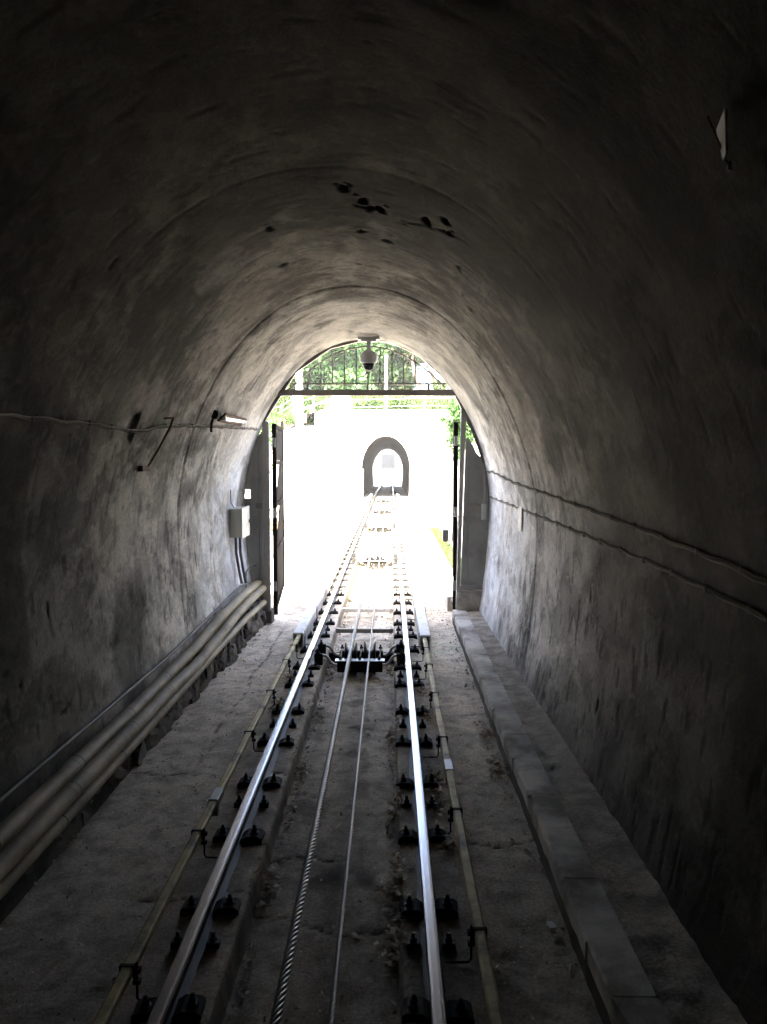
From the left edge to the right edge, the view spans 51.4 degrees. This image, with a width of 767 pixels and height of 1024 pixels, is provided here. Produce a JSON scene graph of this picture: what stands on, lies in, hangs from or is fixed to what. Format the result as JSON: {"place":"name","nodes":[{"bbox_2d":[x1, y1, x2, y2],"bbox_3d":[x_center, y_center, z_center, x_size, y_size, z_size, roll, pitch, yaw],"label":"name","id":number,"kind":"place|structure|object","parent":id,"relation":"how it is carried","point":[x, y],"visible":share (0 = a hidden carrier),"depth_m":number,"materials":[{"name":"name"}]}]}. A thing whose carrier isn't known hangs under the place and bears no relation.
{"place":"outdoors","nodes":[
{"label":"outdoors","id":0,"kind":"place"},
{"bbox_2d":[260,411,288,472],"bbox_3d":[-2.512,-0.617,16.061,1.268,3.246,1.058,0,4,0],"label":"wall plant","id":1,"kind":"object","parent":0,"point":[271,421],"depth_m":15.94,"materials":[{"name":"green plant"}]},
{"bbox_2d":[0,497,602,1023],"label":"track bed","id":2,"kind":"object","parent":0,"point":[46,905],"visible":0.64,"depth_m":4.16,"materials":[{"name":"concrete"}]},
{"bbox_2d":[4,596,266,895],"bbox_3d":[-1.829,1.584,5.405,0.438,0.444,9.553,0,4,2],"label":"stone footing","id":3,"kind":"object","parent":2,"relation":"on","point":[228,653],"visible":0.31,"depth_m":6.82,"materials":[{"name":"stone"}]},
{"bbox_2d":[0,579,262,850],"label":"drain pipe","id":4,"kind":"object","parent":3,"relation":"on","point":[18,819],"visible":0.9,"depth_m":4.78,"materials":[{"name":"beige plastic"}]},
{"bbox_2d":[0,599,266,899],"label":"drain pipe","id":5,"kind":"object","parent":3,"relation":"on","point":[10,879],"visible":0.73,"depth_m":4.50,"materials":[{"name":"beige plastic"}]},
{"bbox_2d":[0,582,271,880],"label":"drain pipe","id":6,"kind":"object","parent":5,"relation":"on","point":[22,842],"visible":0.96,"depth_m":4.51,"materials":[{"name":"beige plastic"}]},
{"bbox_2d":[92,634,303,1023],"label":"guard beam","id":7,"kind":"structure","parent":2,"relation":"on","point":[129,967],"depth_m":3.74,"materials":[{"name":"yellow metal"}]},
{"bbox_2d":[131,478,385,1023],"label":"running rail","id":8,"kind":"object","parent":2,"relation":"on","point":[174,1002],"visible":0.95,"depth_m":4.12,"materials":[{"name":"metal"}]},
{"bbox_2d":[378,451,396,480],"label":"funicular coach","id":9,"kind":"object","parent":8,"relation":"on","point":[387,464],"visible":1,"depth_m":91.81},
{"bbox_2d":[263,608,274,623],"bbox_3d":[-1.470,1.324,10.137,0.140,0.180,0.220,0,4,0],"label":"post footing","id":10,"kind":"object","parent":2,"relation":"on","point":[270,619],"visible":0.52,"depth_m":10.03,"materials":[{"name":"concrete"}]},
{"bbox_2d":[0,612,588,1023],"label":"floor crumbs","id":11,"kind":"object","parent":2,"relation":"on","point":[268,969],"visible":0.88,"depth_m":4.22,"materials":[{"name":"grey stone"}]},
{"bbox_2d":[0,579,598,1023],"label":"fallen leaves","id":12,"kind":"object","parent":2,"relation":"on","point":[368,979],"visible":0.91,"depth_m":4.66,"materials":[{"name":"brown plant"}]},
{"bbox_2d":[293,494,371,647],"bbox_3d":[-0.746,0.272,25.360,0.210,0.172,33.344,0,4,0],"label":"cable trough","id":13,"kind":"object","parent":2,"relation":"on","point":[304,627],"visible":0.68,"depth_m":11.86,"materials":[{"name":"white metal"}]},
{"bbox_2d":[314,640,404,674],"bbox_3d":[-0.237,1.507,8.242,0.910,0.374,0.585,0,4,0],"label":"pulley frame","id":14,"kind":"object","parent":2,"relation":"on","point":[379,659],"visible":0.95,"depth_m":8.00,"materials":[{"name":"black metal"}]},
{"bbox_2d":[269,478,387,1023],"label":"haul rope","id":15,"kind":"object","parent":14,"relation":"attached to","point":[281,991],"visible":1,"depth_m":3.94,"materials":[{"name":"metal"}]},
{"bbox_2d":[328,481,388,1023],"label":"balance rope","id":16,"kind":"object","parent":14,"relation":"attached to","point":[336,969],"visible":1,"depth_m":3.96,"materials":[{"name":"metal"}]},
{"bbox_2d":[359,471,363,497],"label":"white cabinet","id":17,"kind":"object","parent":2,"relation":"on","point":[361,492],"visible":0.96,"depth_m":41.09,"materials":[{"name":"metal"}]},
{"bbox_2d":[336,628,392,632],"bbox_3d":[-0.227,1.437,9.672,0.695,0.056,0.060,0,4,0],"label":"cross bar","id":18,"kind":"object","parent":2,"relation":"on","point":[365,630],"visible":1,"depth_m":9.65,"materials":[{"name":"paint"}]},
{"bbox_2d":[342,608,392,611],"bbox_3d":[-0.216,1.349,10.969,0.695,0.056,0.060,0,4,0],"label":"cross bar","id":19,"kind":"object","parent":2,"relation":"on","point":[364,609],"visible":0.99,"depth_m":10.95,"materials":[{"name":"white paint"}]},
{"bbox_2d":[347,530,389,601],"bbox_3d":[-0.198,0.943,18.106,0.685,0.045,12.039,0,4,0],"label":"trough moss","id":20,"kind":"object","parent":2,"relation":"on","point":[356,576],"visible":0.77,"depth_m":14.74,"materials":[{"name":"yellow plant"}]},
{"bbox_2d":[352,552,397,568],"bbox_3d":[-0.170,0.984,15.923,0.910,0.374,0.585,0,4,0],"label":"pulley frame","id":21,"kind":"object","parent":2,"relation":"on","point":[375,561],"visible":0.91,"depth_m":15.69,"materials":[{"name":"black metal"}]},
{"bbox_2d":[249,657,508,977],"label":"leaf litter","id":22,"kind":"object","parent":2,"relation":"on","point":[394,955],"visible":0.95,"depth_m":4.63,"materials":[{"name":"brown plant"}]},
{"bbox_2d":[364,522,394,532],"bbox_3d":[-0.104,0.463,23.555,0.910,0.374,0.585,0,4,0],"label":"pulley frame","id":23,"kind":"object","parent":2,"relation":"on","point":[384,527],"visible":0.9,"depth_m":23.31,"materials":[{"name":"black metal"}]},
{"bbox_2d":[371,506,393,513],"bbox_3d":[-0.039,-0.053,31.137,0.910,0.374,0.585,0,4,0],"label":"pulley frame","id":24,"kind":"object","parent":2,"relation":"on","point":[382,509],"visible":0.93,"depth_m":30.93,"materials":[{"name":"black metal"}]},
{"bbox_2d":[375,497,392,502],"bbox_3d":[0.027,-0.570,38.720,0.910,0.374,0.585,0,4,0],"label":"pulley frame","id":25,"kind":"object","parent":2,"relation":"on","point":[386,500],"visible":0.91,"depth_m":38.59,"materials":[{"name":"white metal"}]},
{"bbox_2d":[346,532,448,620],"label":"outdoor leaves","id":26,"kind":"object","parent":2,"relation":"on","point":[390,577],"visible":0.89,"depth_m":13.99,"materials":[{"name":"plant"}]},
{"bbox_2d":[396,494,430,650],"bbox_3d":[0.550,0.279,25.249,0.210,0.172,33.344,0,4,0],"label":"cable trough","id":27,"kind":"object","parent":2,"relation":"on","point":[422,626],"visible":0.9,"depth_m":11.62,"materials":[{"name":"grey metal"}]},
{"bbox_2d":[391,481,474,1023],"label":"running rail","id":28,"kind":"object","parent":2,"relation":"on","point":[428,909],"visible":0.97,"depth_m":4.08,"materials":[{"name":"metal"}]},
{"bbox_2d":[414,516,452,611],"bbox_3d":[1.099,0.786,18.209,0.340,0.294,15.545,0,4,0],"label":"outdoor ledge","id":29,"kind":"object","parent":2,"relation":"on","point":[441,568],"visible":0.69,"depth_m":14.49,"materials":[{"name":"concrete"}]},
{"bbox_2d":[429,525,460,579],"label":"roadside grass","id":30,"kind":"structure","parent":2,"relation":"on","point":[436,531],"depth_m":18.50,"materials":[{"name":"yellow plant"}]},
{"bbox_2d":[413,638,503,1023],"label":"guard beam","id":31,"kind":"structure","parent":2,"relation":"on","point":[477,932],"depth_m":3.71,"materials":[{"name":"yellow metal"}]},
{"bbox_2d":[547,921,556,927],"bbox_3d":[0.746,1.835,3.548,0.040,0.005,0.044,8,7,-17],"label":"paper scrap","id":32,"kind":"object","parent":2,"relation":"on","point":[550,924],"visible":1,"depth_m":3.54,"materials":[{"name":"white paint"}]},
{"bbox_2d":[452,610,746,1023],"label":"concrete ledge","id":33,"kind":"object","parent":2,"relation":"on","point":[637,952],"visible":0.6,"depth_m":3.66,"materials":[{"name":"grey concrete"}]},
{"bbox_2d":[457,590,481,610],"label":"gate plinth","id":34,"kind":"structure","parent":33,"relation":"on","point":[468,600],"depth_m":10.02,"materials":[{"name":"concrete"}]},
{"bbox_2d":[270,464,436,583],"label":"ground","id":35,"kind":"structure","parent":0,"point":[310,519],"depth_m":30.05,"materials":[{"name":"concrete"}]},
{"bbox_2d":[270,516,288,531],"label":"weeds","id":36,"kind":"object","parent":35,"relation":"on","point":[271,524],"depth_m":25.16,"materials":[{"name":"green plant"}]},
{"bbox_2d":[270,532,293,537],"bbox_3d":[-2.821,0.607,21.379,0.140,0.060,1.600,-3,5,-33],"label":"wooden plank","id":37,"kind":"object","parent":35,"relation":"on","point":[286,535],"visible":0.42,"depth_m":20.84,"materials":[{"name":"wood"}]},
{"bbox_2d":[270,526,294,532],"bbox_3d":[-2.839,0.478,22.095,0.140,0.060,1.600,-2,5,-30],"label":"wooden plank","id":38,"kind":"object","parent":35,"relation":"on","point":[288,530],"visible":0.6,"depth_m":21.60,"materials":[{"name":"white wood"}]},
{"bbox_2d":[271,522,294,527],"bbox_3d":[-2.858,0.363,22.609,0.140,0.060,1.600,-2,4,-27],"label":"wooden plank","id":39,"kind":"object","parent":38,"relation":"on","point":[289,526],"visible":0.66,"depth_m":22.02,"materials":[{"name":"white wood"}]},
{"bbox_2d":[296,369,306,501],"bbox_3d":[-3.914,-4.283,37.831,0.510,7.600,0.380,0,4,0],"label":"utility pole","id":40,"kind":"object","parent":35,"relation":"on","point":[301,418],"visible":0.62,"depth_m":37.77,"materials":[{"name":"white wood"}]},
{"bbox_2d":[245,410,476,497],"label":"tunnel","id":41,"kind":"structure","parent":35,"relation":"on","point":[342,448],"depth_m":41.55,"materials":[{"name":"paint"}]},
{"bbox_2d":[417,448,479,552],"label":"retaining wall","id":42,"kind":"structure","parent":35,"relation":"on","point":[430,472],"depth_m":24.77,"materials":[{"name":"concrete"}]},
{"bbox_2d":[434,396,475,464],"bbox_3d":[1.500,-1.618,15.928,0.997,1.573,0.850,0,4,0],"label":"hanging creeper","id":43,"kind":"object","parent":42,"relation":"hanging from","point":[453,410],"visible":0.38,"depth_m":15.81,"materials":[{"name":"green plant"}]},
{"bbox_2d":[269,396,449,429],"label":"hillside","id":44,"kind":"structure","parent":0,"point":[290,426],"depth_m":44.08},
{"bbox_2d":[261,396,293,428],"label":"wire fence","id":45,"kind":"object","parent":44,"relation":"on","point":[281,406],"visible":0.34,"depth_m":44.48,"materials":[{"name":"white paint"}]},
{"bbox_2d":[283,375,307,401],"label":"leafy tree","id":46,"kind":"object","parent":44,"relation":"on","point":[293,381],"depth_m":48.97,"materials":[{"name":"green plant"}]},
{"bbox_2d":[294,396,314,411],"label":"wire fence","id":47,"kind":"object","parent":44,"relation":"on","point":[313,403],"visible":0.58,"depth_m":44.30,"materials":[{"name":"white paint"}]},
{"bbox_2d":[288,396,325,413],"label":"fence bush","id":48,"kind":"object","parent":44,"relation":"on","point":[307,402],"visible":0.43,"depth_m":44.76,"materials":[{"name":"green plant"}]},
{"bbox_2d":[303,398,330,417],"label":"stair handrail","id":49,"kind":"object","parent":44,"relation":"on","point":[326,401],"visible":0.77,"depth_m":43.44,"materials":[{"name":"white metal"}]},
{"bbox_2d":[291,342,377,401],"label":"leafy tree","id":50,"kind":"object","parent":44,"relation":"on","point":[350,365],"visible":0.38,"depth_m":49.04,"materials":[{"name":"green plant"}]},
{"bbox_2d":[329,396,351,409],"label":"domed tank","id":51,"kind":"object","parent":44,"relation":"on","point":[340,402],"visible":0.49,"depth_m":43.41,"materials":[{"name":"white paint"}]},
{"bbox_2d":[267,407,430,425],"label":"slope grass","id":52,"kind":"structure","parent":44,"relation":"on","point":[289,418],"depth_m":43.35,"materials":[{"name":"green plant"}]},
{"bbox_2d":[272,396,452,412],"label":"hill grass","id":53,"kind":"structure","parent":44,"relation":"on","point":[432,402],"depth_m":47.20,"materials":[{"name":"green plant"}]},
{"bbox_2d":[325,342,402,389],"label":"leafy tree","id":54,"kind":"object","parent":44,"relation":"on","point":[374,371],"visible":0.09,"depth_m":52.40,"materials":[{"name":"green plant"}]},
{"bbox_2d":[352,396,393,409],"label":"fence bush","id":55,"kind":"object","parent":44,"relation":"on","point":[373,403],"visible":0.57,"depth_m":44.71,"materials":[{"name":"green plant"}]},
{"bbox_2d":[385,355,387,409],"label":"white post","id":56,"kind":"object","parent":44,"relation":"on","point":[386,380],"visible":0.89,"depth_m":43.07,"materials":[{"name":"metal"}]},
{"bbox_2d":[349,396,424,409],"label":"wire fence","id":57,"kind":"object","parent":44,"relation":"on","point":[401,398],"visible":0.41,"depth_m":43.67,"materials":[{"name":"metal"}]},
{"bbox_2d":[357,354,419,389],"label":"leafy tree","id":58,"kind":"object","parent":44,"relation":"on","point":[418,368],"depth_m":57.99,"materials":[{"name":"green plant"}]},
{"bbox_2d":[354,343,426,389],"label":"leafy tree","id":59,"kind":"object","parent":44,"relation":"on","point":[408,376],"visible":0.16,"depth_m":53.35,"materials":[{"name":"green plant"}]},
{"bbox_2d":[382,396,421,409],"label":"fence bush","id":60,"kind":"object","parent":44,"relation":"on","point":[402,404],"visible":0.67,"depth_m":44.64,"materials":[{"name":"green plant"}]},
{"bbox_2d":[390,344,424,389],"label":"slender pine","id":61,"kind":"object","parent":44,"relation":"on","point":[420,387],"visible":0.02,"depth_m":51.41,"materials":[{"name":"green plant"}]},
{"bbox_2d":[417,357,435,382],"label":"slender pine","id":62,"kind":"object","parent":44,"relation":"on","point":[429,369],"depth_m":52.39,"materials":[{"name":"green plant"}]},
{"bbox_2d":[432,379,445,389],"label":"shrub","id":63,"kind":"object","parent":44,"relation":"on","point":[437,387],"visible":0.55,"depth_m":48.47,"materials":[{"name":"green plant"}]},
{"bbox_2d":[289,363,441,498],"label":"sky","id":64,"kind":"structure","parent":0,"point":[422,376],"materials":[{"name":"white"}]},
{"bbox_2d":[0,0,766,1023],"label":"railway tunnel","id":65,"kind":"structure","parent":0,"point":[532,234],"depth_m":3.66,"materials":[{"name":"paint"}]},
{"bbox_2d":[0,581,250,803],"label":"thin conduit","id":66,"kind":"object","parent":65,"relation":"attached to","point":[25,778],"visible":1,"depth_m":4.93,"materials":[{"name":"grey metal"}]},
{"bbox_2d":[0,413,257,433],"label":"wall cable","id":67,"kind":"object","parent":65,"relation":"attached to","point":[50,419],"depth_m":4.82,"materials":[{"name":"black rubber"}]},
{"bbox_2d":[137,417,173,471],"bbox_3d":[-1.700,-0.505,5.897,0.120,0.406,0.353,3,5,33],"label":"wall bracket","id":68,"kind":"object","parent":65,"relation":"attached to","point":[143,468],"depth_m":5.94,"materials":[{"name":"metal"}]},
{"bbox_2d":[210,410,246,431],"bbox_3d":[-1.528,-0.877,7.926,0.121,0.204,1.308,0,4,0],"label":"tube lamp","id":69,"kind":"object","parent":65,"relation":"attached to","point":[227,418],"visible":0.96,"depth_m":7.65,"materials":[{"name":"white plastic"}]},
{"bbox_2d":[229,490,249,583],"bbox_3d":[-1.669,0.282,9.257,0.157,1.104,0.536,0,4,0],"label":"junction box","id":70,"kind":"object","parent":65,"relation":"attached to","point":[239,522],"visible":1,"depth_m":9.12,"materials":[{"name":"grey metal"}]},
{"bbox_2d":[241,506,249,538],"bbox_3d":[-1.607,0.115,9.273,0.016,0.350,0.480,0,4,0],"label":"box door","id":71,"kind":"structure","parent":70,"relation":"in","point":[245,515],"depth_m":9.24,"materials":[{"name":"grey metal"}]},
{"bbox_2d":[245,565,256,587],"bbox_3d":[-1.647,0.795,9.791,0.057,0.237,0.508,0,4,6],"label":"hook pipe","id":72,"kind":"object","parent":65,"relation":"attached to","point":[247,570],"visible":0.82,"depth_m":9.73,"materials":[{"name":"grey metal"}]},
{"bbox_2d":[244,432,278,598],"bbox_3d":[-1.530,0.125,10.074,0.463,2.280,0.057,1,4,8],"label":"side panel","id":73,"kind":"object","parent":65,"relation":"attached to","point":[254,503],"visible":0.8,"depth_m":10.06,"materials":[{"name":"paint"}]},
{"bbox_2d":[358,336,379,370],"bbox_3d":[-0.176,-1.883,9.496,0.260,0.395,0.208,0,4,0],"label":"dome camera","id":74,"kind":"object","parent":65,"relation":"hanging from","point":[368,358],"visible":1,"depth_m":9.44,"materials":[{"name":"white plastic"}]},
{"bbox_2d":[262,340,484,609],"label":"gate arch","id":75,"kind":"structure","parent":65,"relation":"attached to","point":[283,391],"depth_m":9.88,"materials":[{"name":"paint"}]},
{"bbox_2d":[272,421,284,614],"bbox_3d":[-1.456,-0.026,11.114,0.056,2.560,2.054,0,4,-4],"label":"gate leaf","id":76,"kind":"object","parent":75,"relation":"attached to","point":[277,501],"visible":1,"depth_m":10.79,"materials":[{"name":"paint"}]},
{"bbox_2d":[452,421,457,609],"bbox_3d":[1.013,-0.057,11.341,0.056,2.570,2.554,0,4,5],"label":"gate leaf","id":77,"kind":"object","parent":75,"relation":"attached to","point":[455,495],"visible":0.83,"depth_m":10.11,"materials":[{"name":"paint"}]},
{"bbox_2d":[442,525,452,546],"bbox_3d":[0.842,0.309,10.494,0.097,0.310,0.341,-1,4,-10],"label":"gate lock","id":78,"kind":"object","parent":77,"relation":"attached to","point":[445,535],"visible":0.96,"depth_m":10.54,"materials":[{"name":"paint"}]},
{"bbox_2d":[448,436,489,589],"bbox_3d":[1.071,0.018,10.033,0.542,1.940,0.094,0,4,-5],"label":"side panel","id":79,"kind":"object","parent":65,"relation":"attached to","point":[474,540],"visible":0.97,"depth_m":10.05,"materials":[{"name":"grey paint"}]},
{"bbox_2d":[481,470,486,519],"bbox_3d":[1.243,-0.212,9.858,0.060,0.622,0.060,0,4,0],"label":"switch box","id":80,"kind":"object","parent":65,"relation":"attached to","point":[483,511],"visible":1,"depth_m":9.84,"materials":[{"name":"grey metal"}]},
{"bbox_2d":[518,506,521,530],"bbox_3d":[1.313,0.063,7.671,0.006,0.230,0.200,0,4,0],"label":"wall plate","id":81,"kind":"object","parent":65,"relation":"attached to","point":[520,518],"depth_m":7.62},
{"bbox_2d":[486,470,766,584],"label":"wall cable","id":82,"kind":"object","parent":65,"relation":"attached to","point":[740,570],"depth_m":3.76,"materials":[{"name":"black rubber"}]},
{"bbox_2d":[489,496,766,622],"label":"wall cable","id":83,"kind":"object","parent":65,"relation":"attached to","point":[749,609],"depth_m":3.77,"materials":[{"name":"black rubber"}]},
{"bbox_2d":[707,108,732,171],"bbox_3d":[0.831,-0.908,1.957,0.066,0.144,0.056,-4,5,-45],"label":"broken strip light","id":84,"kind":"object","parent":65,"relation":"hanging from","point":[721,136],"visible":1,"depth_m":1.95,"materials":[{"name":"white paint"}]}
]}

